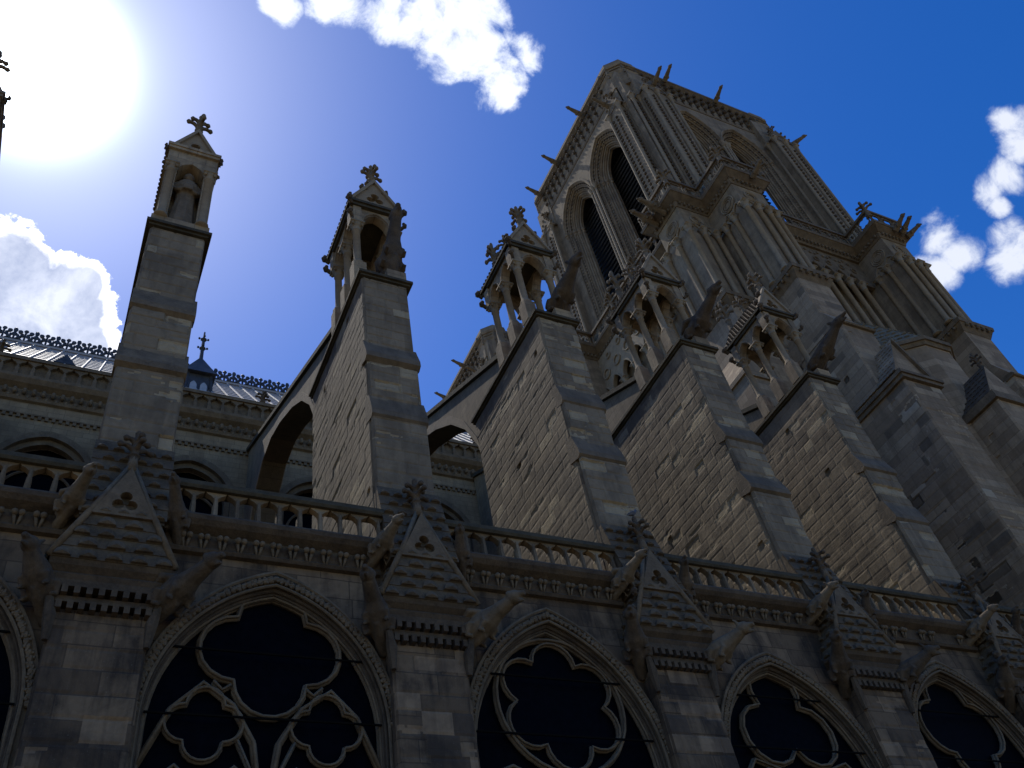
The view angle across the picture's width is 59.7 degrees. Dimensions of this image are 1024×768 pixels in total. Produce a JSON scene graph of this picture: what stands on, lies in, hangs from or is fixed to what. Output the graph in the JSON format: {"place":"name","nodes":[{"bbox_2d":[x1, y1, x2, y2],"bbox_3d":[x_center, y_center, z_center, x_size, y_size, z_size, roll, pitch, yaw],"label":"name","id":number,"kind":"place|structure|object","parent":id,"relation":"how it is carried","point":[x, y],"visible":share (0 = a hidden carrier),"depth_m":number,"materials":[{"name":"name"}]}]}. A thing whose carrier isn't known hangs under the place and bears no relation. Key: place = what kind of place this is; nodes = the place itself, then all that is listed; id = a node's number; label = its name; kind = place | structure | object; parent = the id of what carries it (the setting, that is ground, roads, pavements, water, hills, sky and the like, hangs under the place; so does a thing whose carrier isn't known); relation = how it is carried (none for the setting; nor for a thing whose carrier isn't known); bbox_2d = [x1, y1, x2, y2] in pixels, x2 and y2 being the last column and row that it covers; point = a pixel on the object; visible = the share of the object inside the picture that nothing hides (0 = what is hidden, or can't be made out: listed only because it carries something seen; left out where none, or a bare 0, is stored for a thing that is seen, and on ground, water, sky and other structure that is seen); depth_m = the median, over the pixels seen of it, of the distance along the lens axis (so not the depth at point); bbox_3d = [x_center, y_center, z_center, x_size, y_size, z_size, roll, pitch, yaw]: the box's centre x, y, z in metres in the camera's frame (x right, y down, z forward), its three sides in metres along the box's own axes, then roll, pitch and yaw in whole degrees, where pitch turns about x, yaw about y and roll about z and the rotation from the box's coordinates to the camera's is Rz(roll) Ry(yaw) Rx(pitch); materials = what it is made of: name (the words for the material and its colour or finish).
{"place":"outdoors","nodes":[
{"label":"outdoors","id":0,"kind":"place"},
{"bbox_2d":[0,326,482,552],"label":"nave","id":1,"kind":"structure","parent":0,"point":[53,400],"depth_m":39.08,"materials":[{"name":"stone"}]},
{"bbox_2d":[0,50,11,153],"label":"flying buttress","id":2,"kind":"structure","parent":1,"relation":"attached to","point":[4,99],"depth_m":24.22,"materials":[{"name":"beige stone"}]},
{"bbox_2d":[0,431,90,492],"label":"window","id":3,"kind":"structure","parent":1,"relation":"in","point":[41,442],"depth_m":35.53,"materials":[{"name":"stone"}]},
{"bbox_2d":[78,114,223,527],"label":"flying buttress","id":4,"kind":"structure","parent":1,"relation":"attached to","point":[150,369],"depth_m":19.83,"materials":[{"name":"beige stone"}]},
{"bbox_2d":[173,455,234,516],"bbox_3d":[-12.497,9.051,32.324,3.960,16.885,0.720,13,-51,-23],"label":"window","id":5,"kind":"structure","parent":1,"relation":"in","point":[196,465],"depth_m":37.91,"materials":[{"name":"stone"}]},
{"bbox_2d":[275,476,312,528],"bbox_3d":[-7.551,10.172,34.455,3.960,16.885,0.720,13,-51,-23],"label":"window","id":6,"kind":"structure","parent":1,"relation":"in","point":[302,487],"depth_m":39.20,"materials":[{"name":"stone"}]},
{"bbox_2d":[243,164,458,571],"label":"flying buttress","id":7,"kind":"structure","parent":1,"relation":"attached to","point":[353,391],"depth_m":23.84,"materials":[{"name":"beige stone"}]},
{"bbox_2d":[439,497,478,552],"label":"window","id":8,"kind":"structure","parent":1,"relation":"in","point":[451,512],"depth_m":42.26,"materials":[{"name":"stone"}]},
{"bbox_2d":[426,206,687,602],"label":"flying buttress","id":9,"kind":"structure","parent":1,"relation":"attached to","point":[525,409],"depth_m":26.06,"materials":[{"name":"beige stone"}]},
{"bbox_2d":[471,238,872,626],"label":"flying buttress","id":10,"kind":"structure","parent":1,"relation":"attached to","point":[706,483],"depth_m":28.26,"materials":[{"name":"beige stone"}]},
{"bbox_2d":[715,272,1023,646],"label":"flying buttress","id":11,"kind":"structure","parent":1,"relation":"attached to","point":[864,520],"depth_m":30.00,"materials":[{"name":"beige stone"}]},
{"bbox_2d":[0,0,1023,411],"label":"sky","id":12,"kind":"structure","parent":0,"point":[914,108],"materials":[{"name":"blue"}]},
{"bbox_2d":[525,59,1023,623],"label":"bell tower","id":13,"kind":"structure","parent":0,"point":[921,367],"depth_m":53.14,"materials":[{"name":"stone"}]},
{"label":"ground","id":14,"kind":"structure","parent":0,"visible":0},
{"bbox_2d":[0,449,89,767],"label":"chapel bay","id":15,"kind":"object","parent":14,"relation":"on","point":[25,507],"visible":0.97,"depth_m":14.23,"materials":[{"name":"stone"}]},
{"bbox_2d":[0,622,15,755],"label":"window","id":16,"kind":"structure","parent":15,"relation":"in","point":[7,664],"depth_m":13.23,"materials":[{"name":"glass"}]},
{"bbox_2d":[12,431,225,767],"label":"chapel pier","id":17,"kind":"structure","parent":14,"relation":"on","point":[106,594],"depth_m":13.92,"materials":[{"name":"stone"}]},
{"bbox_2d":[128,477,393,767],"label":"chapel bay","id":18,"kind":"object","parent":14,"relation":"on","point":[262,653],"visible":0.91,"depth_m":15.32,"materials":[{"name":"stone"}]},
{"bbox_2d":[135,597,382,767],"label":"window","id":19,"kind":"structure","parent":18,"relation":"in","point":[263,686],"depth_m":14.73,"materials":[{"name":"glass"}]},
{"bbox_2d":[359,478,525,767],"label":"chapel pier","id":20,"kind":"structure","parent":14,"relation":"on","point":[428,626],"depth_m":16.11,"materials":[{"name":"stone"}]},
{"bbox_2d":[434,325,509,398],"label":"bell tower","id":21,"kind":"structure","parent":14,"relation":"on","point":[482,351],"depth_m":86.47,"materials":[{"name":"stone"}]},
{"bbox_2d":[444,519,671,767],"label":"chapel bay","id":22,"kind":"object","parent":14,"relation":"on","point":[554,682],"visible":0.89,"depth_m":17.63,"materials":[{"name":"stone"}]},
{"bbox_2d":[476,632,659,767],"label":"window","id":23,"kind":"structure","parent":22,"relation":"in","point":[541,706],"depth_m":16.96,"materials":[{"name":"glass"}]},
{"bbox_2d":[610,516,754,767],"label":"chapel pier","id":24,"kind":"structure","parent":14,"relation":"on","point":[674,654],"depth_m":18.32,"materials":[{"name":"stone"}]},
{"bbox_2d":[627,509,636,515],"bbox_3d":[2.848,3.057,21.159,0.346,0.256,0.153,13,-51,-23],"label":"pigeon","id":25,"kind":"object","parent":24,"relation":"on","point":[632,513],"visible":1,"depth_m":21.08,"materials":[{"name":"grey"}]},
{"bbox_2d":[663,553,884,767],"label":"chapel bay","id":26,"kind":"object","parent":14,"relation":"on","point":[782,702],"visible":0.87,"depth_m":19.85,"materials":[{"name":"stone"}]},
{"bbox_2d":[730,673,869,767],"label":"window","id":27,"kind":"structure","parent":26,"relation":"in","point":[771,726],"depth_m":19.13,"materials":[{"name":"glass"}]},
{"bbox_2d":[805,547,940,767],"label":"chapel pier","id":28,"kind":"structure","parent":14,"relation":"on","point":[871,676],"depth_m":20.52,"materials":[{"name":"stone"}]},
{"bbox_2d":[842,581,1023,767],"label":"chapel bay","id":29,"kind":"object","parent":14,"relation":"on","point":[963,716],"visible":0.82,"depth_m":22.21,"materials":[{"name":"stone"}]},
{"bbox_2d":[918,679,1023,767],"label":"window","id":30,"kind":"structure","parent":29,"relation":"in","point":[957,733],"depth_m":21.48,"materials":[{"name":"glass"}]},
{"bbox_2d":[957,573,1023,726],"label":"chapel pier","id":31,"kind":"structure","parent":14,"relation":"on","point":[1001,658],"depth_m":23.34,"materials":[{"name":"stone"}]},
{"bbox_2d":[996,606,1023,629],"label":"chapel bay","id":32,"kind":"object","parent":14,"relation":"on","point":[1004,612],"visible":0.18,"depth_m":25.32,"materials":[{"name":"stone"}]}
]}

